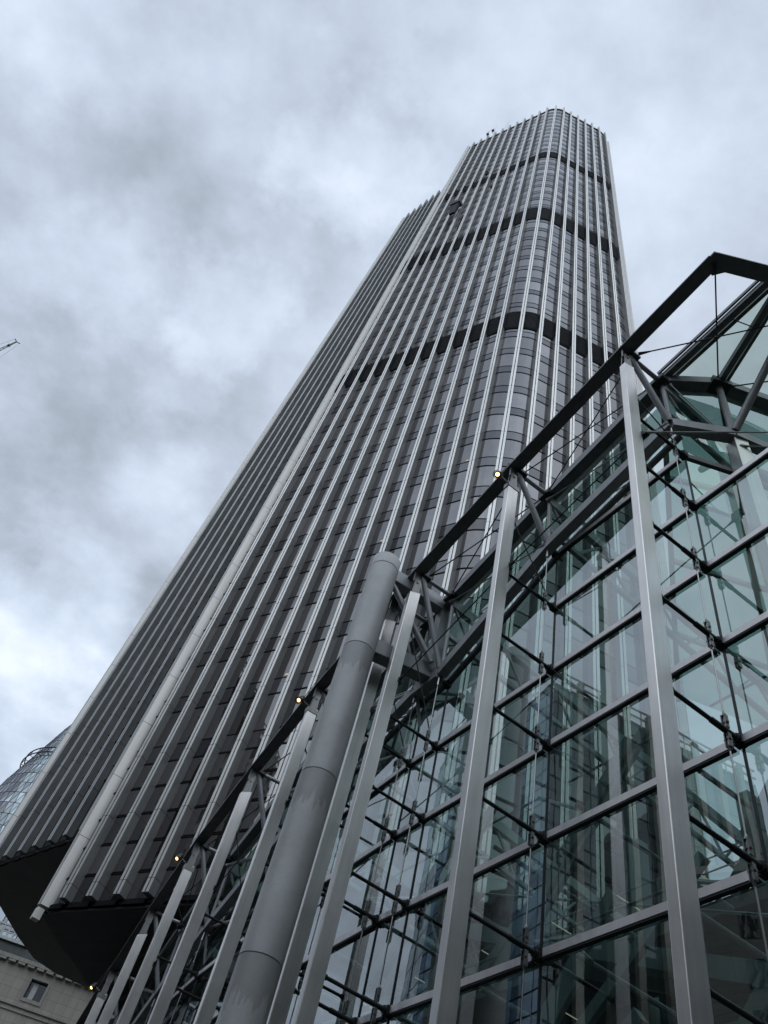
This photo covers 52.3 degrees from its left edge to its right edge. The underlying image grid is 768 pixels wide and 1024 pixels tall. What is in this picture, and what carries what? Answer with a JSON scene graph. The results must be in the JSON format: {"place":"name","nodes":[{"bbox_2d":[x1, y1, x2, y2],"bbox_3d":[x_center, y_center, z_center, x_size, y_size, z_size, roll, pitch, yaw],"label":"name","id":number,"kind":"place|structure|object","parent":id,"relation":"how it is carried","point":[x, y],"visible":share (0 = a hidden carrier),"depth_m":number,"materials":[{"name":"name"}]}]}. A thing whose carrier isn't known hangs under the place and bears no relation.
{"place":"outdoors","nodes":[
{"label":"outdoors","id":0,"kind":"place"},
{"bbox_2d":[0,0,767,784],"label":"sky","id":1,"kind":"structure","parent":0,"point":[194,194],"materials":[{"name":"grey"}]},
{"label":"pavement","id":2,"kind":"structure","parent":0,"visible":0},
{"bbox_2d":[0,105,653,1023],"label":"office tower","id":3,"kind":"structure","parent":2,"relation":"on","point":[470,345],"depth_m":55.62,"materials":[{"name":"metal"}]},
{"bbox_2d":[54,879,68,904],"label":"window","id":4,"kind":"structure","parent":3,"relation":"in","point":[58,900],"depth_m":34.86,"materials":[{"name":"grey glass"}]},
{"bbox_2d":[69,849,84,875],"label":"window","id":5,"kind":"structure","parent":3,"relation":"in","point":[84,849],"depth_m":36.22,"materials":[{"name":"grey glass"}]},
{"bbox_2d":[72,876,94,903],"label":"window","id":6,"kind":"structure","parent":3,"relation":"in","point":[80,896],"depth_m":34.45,"materials":[{"name":"grey glass"}]},
{"bbox_2d":[86,820,100,845],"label":"window","id":7,"kind":"structure","parent":3,"relation":"in","point":[100,820],"depth_m":37.47,"materials":[{"name":"grey glass"}]},
{"bbox_2d":[87,845,111,873],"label":"window","id":8,"kind":"structure","parent":3,"relation":"in","point":[103,851],"depth_m":35.62,"materials":[{"name":"grey glass"}]},
{"bbox_2d":[98,874,121,901],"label":"window","id":9,"kind":"structure","parent":3,"relation":"in","point":[107,894],"depth_m":33.80,"materials":[{"name":"grey glass"}]},
{"bbox_2d":[103,817,125,842],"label":"window","id":10,"kind":"structure","parent":3,"relation":"in","point":[115,828],"depth_m":36.82,"materials":[{"name":"grey glass"}]},
{"bbox_2d":[113,843,137,871],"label":"window","id":11,"kind":"structure","parent":3,"relation":"in","point":[129,849],"depth_m":34.96,"materials":[{"name":"grey glass"}]},
{"bbox_2d":[118,789,140,814],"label":"window","id":12,"kind":"structure","parent":3,"relation":"in","point":[133,794],"depth_m":38.01,"materials":[{"name":"grey glass"}]},
{"bbox_2d":[126,872,149,899],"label":"window","id":13,"kind":"structure","parent":3,"relation":"in","point":[137,887],"depth_m":33.16,"materials":[{"name":"grey glass"}]},
{"bbox_2d":[129,813,152,840],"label":"window","id":14,"kind":"structure","parent":3,"relation":"in","point":[144,819],"depth_m":36.17,"materials":[{"name":"grey glass"}]},
{"bbox_2d":[133,764,153,787],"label":"window","id":15,"kind":"structure","parent":3,"relation":"in","point":[146,769],"depth_m":39.20,"materials":[{"name":"grey glass"}]},
{"bbox_2d":[139,717,157,749],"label":"window","id":16,"kind":"structure","parent":3,"relation":"in","point":[156,717],"depth_m":42.17,"materials":[{"name":"grey glass"}]},
{"bbox_2d":[140,840,164,869],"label":"window","id":17,"kind":"structure","parent":3,"relation":"in","point":[156,846],"depth_m":34.32,"materials":[{"name":"grey glass"}]},
{"bbox_2d":[143,786,165,811],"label":"window","id":18,"kind":"structure","parent":3,"relation":"in","point":[151,805],"depth_m":37.36,"materials":[{"name":"grey glass"}]},
{"bbox_2d":[155,870,173,896],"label":"window","id":19,"kind":"structure","parent":3,"relation":"in","point":[168,873],"depth_m":32.77,"materials":[{"name":"grey glass"}]},
{"bbox_2d":[155,810,178,837],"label":"window","id":20,"kind":"structure","parent":3,"relation":"in","point":[170,817],"depth_m":35.52,"materials":[{"name":"grey glass"}]},
{"bbox_2d":[155,712,180,746],"bbox_3d":[-11.217,11.461,41.438,0.923,2.290,0.813,19,-52,0],"label":"window","id":21,"kind":"structure","parent":3,"relation":"in","point":[172,720],"depth_m":41.53,"materials":[{"name":"grey glass"}]},
{"bbox_2d":[157,760,178,784],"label":"window","id":22,"kind":"structure","parent":3,"relation":"in","point":[171,765],"depth_m":38.54,"materials":[{"name":"grey glass"}]},
{"bbox_2d":[165,671,182,700],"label":"window","id":23,"kind":"structure","parent":3,"relation":"in","point":[182,671],"depth_m":44.88,"materials":[{"name":"grey glass"}]},
{"bbox_2d":[169,782,191,808],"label":"window","id":24,"kind":"structure","parent":3,"relation":"in","point":[177,802],"depth_m":36.71,"materials":[{"name":"grey glass"}]},
{"bbox_2d":[168,837,193,866],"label":"window","id":25,"kind":"structure","parent":3,"relation":"in","point":[184,843],"depth_m":33.82,"materials":[{"name":"grey glass"}]},
{"bbox_2d":[178,707,204,742],"bbox_3d":[-9.817,11.067,40.797,0.923,2.290,0.813,19,-52,0],"label":"window","id":26,"kind":"structure","parent":3,"relation":"in","point":[191,725],"depth_m":40.88,"materials":[{"name":"grey glass"}]},
{"bbox_2d":[181,666,204,696],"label":"window","id":27,"kind":"structure","parent":3,"relation":"in","point":[196,674],"depth_m":44.23,"materials":[{"name":"grey glass"}]},
{"bbox_2d":[182,756,203,780],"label":"window","id":28,"kind":"structure","parent":3,"relation":"in","point":[196,762],"depth_m":37.90,"materials":[{"name":"grey glass"}]},
{"bbox_2d":[183,807,206,834],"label":"window","id":29,"kind":"structure","parent":3,"relation":"in","point":[197,815],"depth_m":34.87,"materials":[{"name":"grey glass"}]},
{"bbox_2d":[196,778,219,804],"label":"window","id":30,"kind":"structure","parent":3,"relation":"in","point":[208,790],"depth_m":36.06,"materials":[{"name":"grey glass"}]},
{"bbox_2d":[203,661,227,692],"bbox_3d":[-9.130,9.098,43.507,0.923,2.290,0.813,19,-52,0],"label":"window","id":31,"kind":"structure","parent":3,"relation":"in","point":[220,667],"depth_m":43.60,"materials":[{"name":"grey glass"}]},
{"bbox_2d":[203,703,228,738],"bbox_3d":[-8.416,10.673,40.156,0.923,2.290,0.813,19,-52,0],"label":"window","id":32,"kind":"structure","parent":3,"relation":"in","point":[210,732],"depth_m":40.23,"materials":[{"name":"grey glass"}]},
{"bbox_2d":[205,624,226,652],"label":"window","id":33,"kind":"structure","parent":3,"relation":"in","point":[220,629],"depth_m":46.96,"materials":[{"name":"grey glass"}]},
{"bbox_2d":[208,752,230,777],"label":"window","id":34,"kind":"structure","parent":3,"relation":"in","point":[219,765],"depth_m":37.25,"materials":[{"name":"grey glass"}]},
{"bbox_2d":[224,775,243,800],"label":"window","id":35,"kind":"structure","parent":3,"relation":"in","point":[236,779],"depth_m":35.72,"materials":[{"name":"grey glass"}]},
{"bbox_2d":[226,588,245,612],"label":"window","id":36,"kind":"structure","parent":3,"relation":"in","point":[240,592],"depth_m":49.69,"materials":[{"name":"grey glass"}]},
{"bbox_2d":[226,619,247,647],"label":"window","id":37,"kind":"structure","parent":3,"relation":"in","point":[233,641],"depth_m":46.32,"materials":[{"name":"grey glass"}]},
{"bbox_2d":[227,656,250,687],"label":"window","id":38,"kind":"structure","parent":3,"relation":"in","point":[243,662],"depth_m":42.95,"materials":[{"name":"grey glass"}]},
{"bbox_2d":[228,698,253,734],"bbox_3d":[-7.015,10.279,39.515,0.923,2.290,0.813,19,-52,0],"label":"window","id":39,"kind":"structure","parent":3,"relation":"in","point":[238,722],"depth_m":39.59,"materials":[{"name":"grey glass"}]},
{"bbox_2d":[236,748,257,773],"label":"window","id":40,"kind":"structure","parent":3,"relation":"in","point":[248,757],"depth_m":36.63,"materials":[{"name":"grey glass"}]},
{"bbox_2d":[245,555,262,577],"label":"window","id":41,"kind":"structure","parent":3,"relation":"in","point":[256,561],"depth_m":52.39,"materials":[{"name":"grey glass"}]},
{"bbox_2d":[246,583,265,607],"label":"window","id":42,"kind":"structure","parent":3,"relation":"in","point":[260,587],"depth_m":49.00,"materials":[{"name":"grey glass"}]},
{"bbox_2d":[248,614,269,642],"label":"window","id":43,"kind":"structure","parent":3,"relation":"in","point":[263,620],"depth_m":45.67,"materials":[{"name":"grey glass"}]},
{"bbox_2d":[251,651,274,682],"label":"window","id":44,"kind":"structure","parent":3,"relation":"in","point":[264,663],"depth_m":42.30,"materials":[{"name":"grey glass"}]},
{"bbox_2d":[253,693,279,730],"bbox_3d":[-5.615,9.884,38.874,0.923,2.290,0.813,19,-52,0],"label":"window","id":45,"kind":"structure","parent":3,"relation":"in","point":[266,713],"depth_m":38.93,"materials":[{"name":"grey glass"}]},
{"bbox_2d":[262,525,278,545],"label":"window","id":46,"kind":"structure","parent":3,"relation":"in","point":[269,536],"depth_m":55.09,"materials":[{"name":"grey glass"}]},
{"bbox_2d":[264,550,281,572],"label":"window","id":47,"kind":"structure","parent":3,"relation":"in","point":[273,561],"depth_m":51.72,"materials":[{"name":"grey glass"}]},
{"bbox_2d":[267,577,287,602],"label":"window","id":48,"kind":"structure","parent":3,"relation":"in","point":[277,590],"depth_m":48.37,"materials":[{"name":"grey glass"}]},
{"bbox_2d":[271,609,292,637],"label":"window","id":49,"kind":"structure","parent":3,"relation":"in","point":[285,615],"depth_m":45.02,"materials":[{"name":"grey glass"}]},
{"bbox_2d":[276,645,299,677],"bbox_3d":[-4.928,7.915,41.584,0.923,2.290,0.813,19,-52,0],"label":"window","id":50,"kind":"structure","parent":3,"relation":"in","point":[291,652],"depth_m":41.67,"materials":[{"name":"grey glass"}]},
{"bbox_2d":[280,520,296,540],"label":"window","id":51,"kind":"structure","parent":3,"relation":"in","point":[291,525],"depth_m":54.47,"materials":[{"name":"grey glass"}]},
{"bbox_2d":[284,544,302,567],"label":"window","id":52,"kind":"structure","parent":3,"relation":"in","point":[291,560],"depth_m":51.11,"materials":[{"name":"grey glass"}]},
{"bbox_2d":[281,688,306,725],"bbox_3d":[-4.214,9.490,38.233,0.923,2.290,0.813,19,-52,0],"label":"window","id":53,"kind":"structure","parent":3,"relation":"in","point":[292,705],"depth_m":38.50,"materials":[{"name":"grey glass"}]},
{"bbox_2d":[289,571,309,597],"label":"window","id":54,"kind":"structure","parent":3,"relation":"in","point":[298,586],"depth_m":47.72,"materials":[{"name":"grey glass"}]},
{"bbox_2d":[294,603,316,632],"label":"window","id":55,"kind":"structure","parent":3,"relation":"in","point":[307,613],"depth_m":44.37,"materials":[{"name":"grey glass"}]},
{"bbox_2d":[299,514,316,535],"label":"window","id":56,"kind":"structure","parent":3,"relation":"in","point":[305,530],"depth_m":53.80,"materials":[{"name":"grey glass"}]},
{"bbox_2d":[301,640,324,672],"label":"window","id":57,"kind":"structure","parent":3,"relation":"in","point":[316,647],"depth_m":41.01,"materials":[{"name":"grey glass"}]},
{"bbox_2d":[305,538,323,561],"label":"window","id":58,"kind":"structure","parent":3,"relation":"in","point":[316,545],"depth_m":50.44,"materials":[{"name":"grey glass"}]},
{"bbox_2d":[312,566,331,591],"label":"window","id":59,"kind":"structure","parent":3,"relation":"in","point":[323,574],"depth_m":47.08,"materials":[{"name":"grey glass"}]},
{"bbox_2d":[320,508,336,529],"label":"window","id":60,"kind":"structure","parent":3,"relation":"in","point":[328,518],"depth_m":53.16,"materials":[{"name":"grey glass"}]},
{"bbox_2d":[319,597,340,626],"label":"window","id":61,"kind":"structure","parent":3,"relation":"in","point":[332,605],"depth_m":43.72,"materials":[{"name":"grey glass"}]},
{"bbox_2d":[326,533,344,556],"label":"window","id":62,"kind":"structure","parent":3,"relation":"in","point":[337,540],"depth_m":49.79,"materials":[{"name":"grey glass"}]},
{"bbox_2d":[327,635,346,667],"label":"window","id":63,"kind":"structure","parent":3,"relation":"in","point":[340,641],"depth_m":40.53,"materials":[{"name":"grey glass"}]},
{"bbox_2d":[334,560,354,586],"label":"window","id":64,"kind":"structure","parent":3,"relation":"in","point":[346,568],"depth_m":46.44,"materials":[{"name":"grey glass"}]},
{"bbox_2d":[340,503,356,523],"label":"window","id":65,"kind":"structure","parent":3,"relation":"in","point":[350,508],"depth_m":52.51,"materials":[{"name":"grey glass"}]},
{"bbox_2d":[343,592,361,621],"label":"window","id":66,"kind":"structure","parent":3,"relation":"in","point":[353,604],"depth_m":43.12,"materials":[{"name":"grey glass"}]},
{"bbox_2d":[348,526,366,550],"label":"window","id":67,"kind":"structure","parent":3,"relation":"in","point":[359,533],"depth_m":49.15,"materials":[{"name":"grey glass"}]},
{"bbox_2d":[352,476,367,494],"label":"window","id":68,"kind":"structure","parent":3,"relation":"in","point":[361,481],"depth_m":55.23,"materials":[{"name":"grey glass"}]},
{"bbox_2d":[358,554,375,580],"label":"window","id":69,"kind":"structure","parent":3,"relation":"in","point":[368,561],"depth_m":45.85,"materials":[{"name":"grey glass"}]},
{"bbox_2d":[360,497,377,518],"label":"window","id":70,"kind":"structure","parent":3,"relation":"in","point":[370,504],"depth_m":51.85,"materials":[{"name":"grey glass"}]},
{"bbox_2d":[372,469,387,488],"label":"window","id":71,"kind":"structure","parent":3,"relation":"in","point":[379,480],"depth_m":54.58,"materials":[{"name":"grey glass"}]},
{"bbox_2d":[371,520,389,544],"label":"window","id":72,"kind":"structure","parent":3,"relation":"in","point":[379,534],"depth_m":48.51,"materials":[{"name":"grey glass"}]},
{"bbox_2d":[382,490,399,511],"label":"window","id":73,"kind":"structure","parent":3,"relation":"in","point":[391,499],"depth_m":51.22,"materials":[{"name":"grey glass"}]},
{"bbox_2d":[389,547,402,557],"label":"window","id":74,"kind":"structure","parent":3,"relation":"in","point":[397,552],"depth_m":45.76,"materials":[{"name":"grey glass"}]},
{"bbox_2d":[392,463,408,482],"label":"window","id":75,"kind":"structure","parent":3,"relation":"in","point":[401,470],"depth_m":53.93,"materials":[{"name":"grey glass"}]},
{"bbox_2d":[394,514,412,538],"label":"window","id":76,"kind":"structure","parent":3,"relation":"in","point":[404,522],"depth_m":47.85,"materials":[{"name":"grey glass"}]},
{"bbox_2d":[404,484,420,505],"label":"window","id":77,"kind":"structure","parent":3,"relation":"in","point":[413,492],"depth_m":50.57,"materials":[{"name":"grey glass"}]},
{"bbox_2d":[407,541,427,568],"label":"window","id":78,"kind":"structure","parent":3,"relation":"in","point":[418,550],"depth_m":44.53,"materials":[{"name":"grey glass"}]},
{"bbox_2d":[413,457,428,476],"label":"window","id":79,"kind":"structure","parent":3,"relation":"in","point":[421,466],"depth_m":53.27,"materials":[{"name":"grey glass"}]},
{"bbox_2d":[417,507,435,531],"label":"window","id":80,"kind":"structure","parent":3,"relation":"in","point":[427,517],"depth_m":47.20,"materials":[{"name":"grey glass"}]},
{"bbox_2d":[426,477,443,499],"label":"window","id":81,"kind":"structure","parent":3,"relation":"in","point":[436,485],"depth_m":49.91,"materials":[{"name":"grey glass"}]},
{"bbox_2d":[434,450,450,470],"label":"window","id":82,"kind":"structure","parent":3,"relation":"in","point":[443,458],"depth_m":52.63,"materials":[{"name":"grey glass"}]},
{"bbox_2d":[437,537,449,560],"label":"window","id":83,"kind":"structure","parent":3,"relation":"in","point":[446,555],"depth_m":43.18,"materials":[{"name":"grey glass"}]},
{"bbox_2d":[442,426,456,444],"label":"window","id":84,"kind":"structure","parent":3,"relation":"in","point":[449,435],"depth_m":55.35,"materials":[{"name":"grey glass"}]},
{"bbox_2d":[442,501,460,525],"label":"window","id":85,"kind":"structure","parent":3,"relation":"in","point":[451,511],"depth_m":46.56,"materials":[{"name":"grey glass"}]},
{"bbox_2d":[449,471,466,493],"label":"window","id":86,"kind":"structure","parent":3,"relation":"in","point":[458,481],"depth_m":49.28,"materials":[{"name":"grey glass"}]},
{"bbox_2d":[456,443,472,464],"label":"window","id":87,"kind":"structure","parent":3,"relation":"in","point":[465,451],"depth_m":51.99,"materials":[{"name":"grey glass"}]},
{"bbox_2d":[463,419,477,437],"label":"window","id":88,"kind":"structure","parent":3,"relation":"in","point":[470,428],"depth_m":54.70,"materials":[{"name":"grey glass"}]},
{"bbox_2d":[449,133,493,215],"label":"maintenance cradle","id":89,"kind":"object","parent":3,"relation":"hanging from","point":[455,205],"visible":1,"depth_m":113.83,"materials":[{"name":"black metal"}]},
{"bbox_2d":[469,496,488,517],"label":"window","id":90,"kind":"structure","parent":3,"relation":"in","point":[484,515],"depth_m":45.77,"materials":[{"name":"grey glass"}]},
{"bbox_2d":[473,466,495,486],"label":"window","id":91,"kind":"structure","parent":3,"relation":"in","point":[484,474],"depth_m":48.63,"materials":[{"name":"grey glass"}]},
{"bbox_2d":[479,439,499,457],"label":"window","id":92,"kind":"structure","parent":3,"relation":"in","point":[489,447],"depth_m":51.34,"materials":[{"name":"grey glass"}]},
{"bbox_2d":[484,414,503,431],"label":"window","id":93,"kind":"structure","parent":3,"relation":"in","point":[493,422],"depth_m":54.05,"materials":[{"name":"grey glass"}]},
{"bbox_2d":[489,392,507,407],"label":"window","id":94,"kind":"structure","parent":3,"relation":"in","point":[499,399],"depth_m":56.76,"materials":[{"name":"grey glass"}]},
{"bbox_2d":[504,439,522,458],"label":"window","id":95,"kind":"structure","parent":3,"relation":"in","point":[513,448],"depth_m":51.16,"materials":[{"name":"grey glass"}]},
{"bbox_2d":[508,415,525,434],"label":"window","id":96,"kind":"structure","parent":3,"relation":"in","point":[516,423],"depth_m":53.75,"materials":[{"name":"grey glass"}]},
{"bbox_2d":[511,393,528,409],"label":"window","id":97,"kind":"structure","parent":3,"relation":"in","point":[519,400],"depth_m":56.47,"materials":[{"name":"grey glass"}]},
{"bbox_2d":[532,423,542,438],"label":"window","id":98,"kind":"structure","parent":3,"relation":"in","point":[536,428],"depth_m":54.17,"materials":[{"name":"grey glass"}]},
{"bbox_2d":[534,400,547,420],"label":"window","id":99,"kind":"structure","parent":3,"relation":"in","point":[541,410],"depth_m":56.59,"materials":[{"name":"grey glass"}]},
{"bbox_2d":[76,251,767,1023],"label":"glass hall","id":100,"kind":"structure","parent":2,"relation":"on","point":[530,787],"depth_m":15.44,"materials":[{"name":"glass"}]},
{"bbox_2d":[88,966,110,1001],"bbox_3d":[-11.050,18.410,30.735,0.829,1.210,0.280,31,-53,-9],"label":"floodlight","id":101,"kind":"object","parent":100,"relation":"attached to","point":[99,994],"visible":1,"depth_m":30.36,"materials":[{"name":"metal"}]},
{"bbox_2d":[173,838,195,872],"bbox_3d":[-6.874,11.964,27.494,0.829,1.210,0.280,33,-54,-11],"label":"floodlight","id":102,"kind":"object","parent":100,"relation":"attached to","point":[180,856],"visible":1,"depth_m":27.11,"materials":[{"name":"metal"}]},
{"bbox_2d":[295,682,318,715],"bbox_3d":[-2.311,5.716,24.336,0.829,1.210,0.280,36,-54,-12],"label":"floodlight","id":103,"kind":"object","parent":100,"relation":"attached to","point":[299,699],"visible":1,"depth_m":23.95,"materials":[{"name":"metal"}]},
{"bbox_2d":[493,463,518,492],"bbox_3d":[3.299,-1.038,21.114,0.829,1.210,0.280,39,-55,-14],"label":"floodlight","id":104,"kind":"object","parent":100,"relation":"attached to","point":[498,474],"visible":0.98,"depth_m":20.72,"materials":[{"name":"metal"}]},
{"label":"ground","id":105,"kind":"structure","parent":0,"visible":0},
{"bbox_2d":[0,339,19,356],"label":"tower crane","id":106,"kind":"object","parent":105,"relation":"on","point":[7,345],"visible":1,"depth_m":257.06,"materials":[{"name":"grey metal"}]},
{"bbox_2d":[0,725,70,832],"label":"round glass tower","id":107,"kind":"structure","parent":105,"relation":"on","point":[15,786],"depth_m":247.01,"materials":[{"name":"glass"}]},
{"bbox_2d":[0,907,113,1023],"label":"stone building","id":108,"kind":"structure","parent":105,"relation":"on","point":[33,990],"depth_m":76.26,"materials":[{"name":"stone"},{"name":"glass"}]},
{"bbox_2d":[0,917,19,940],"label":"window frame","id":109,"kind":"structure","parent":108,"relation":"in","point":[5,920],"depth_m":83.67,"materials":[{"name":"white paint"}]},
{"bbox_2d":[20,977,51,1006],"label":"window","id":110,"kind":"structure","parent":108,"relation":"in","point":[36,990],"depth_m":76.21,"materials":[{"name":"glass"}]},
{"bbox_2d":[91,997,104,1023],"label":"window","id":111,"kind":"structure","parent":108,"relation":"in","point":[103,1006],"depth_m":76.39,"materials":[{"name":"black glass"}]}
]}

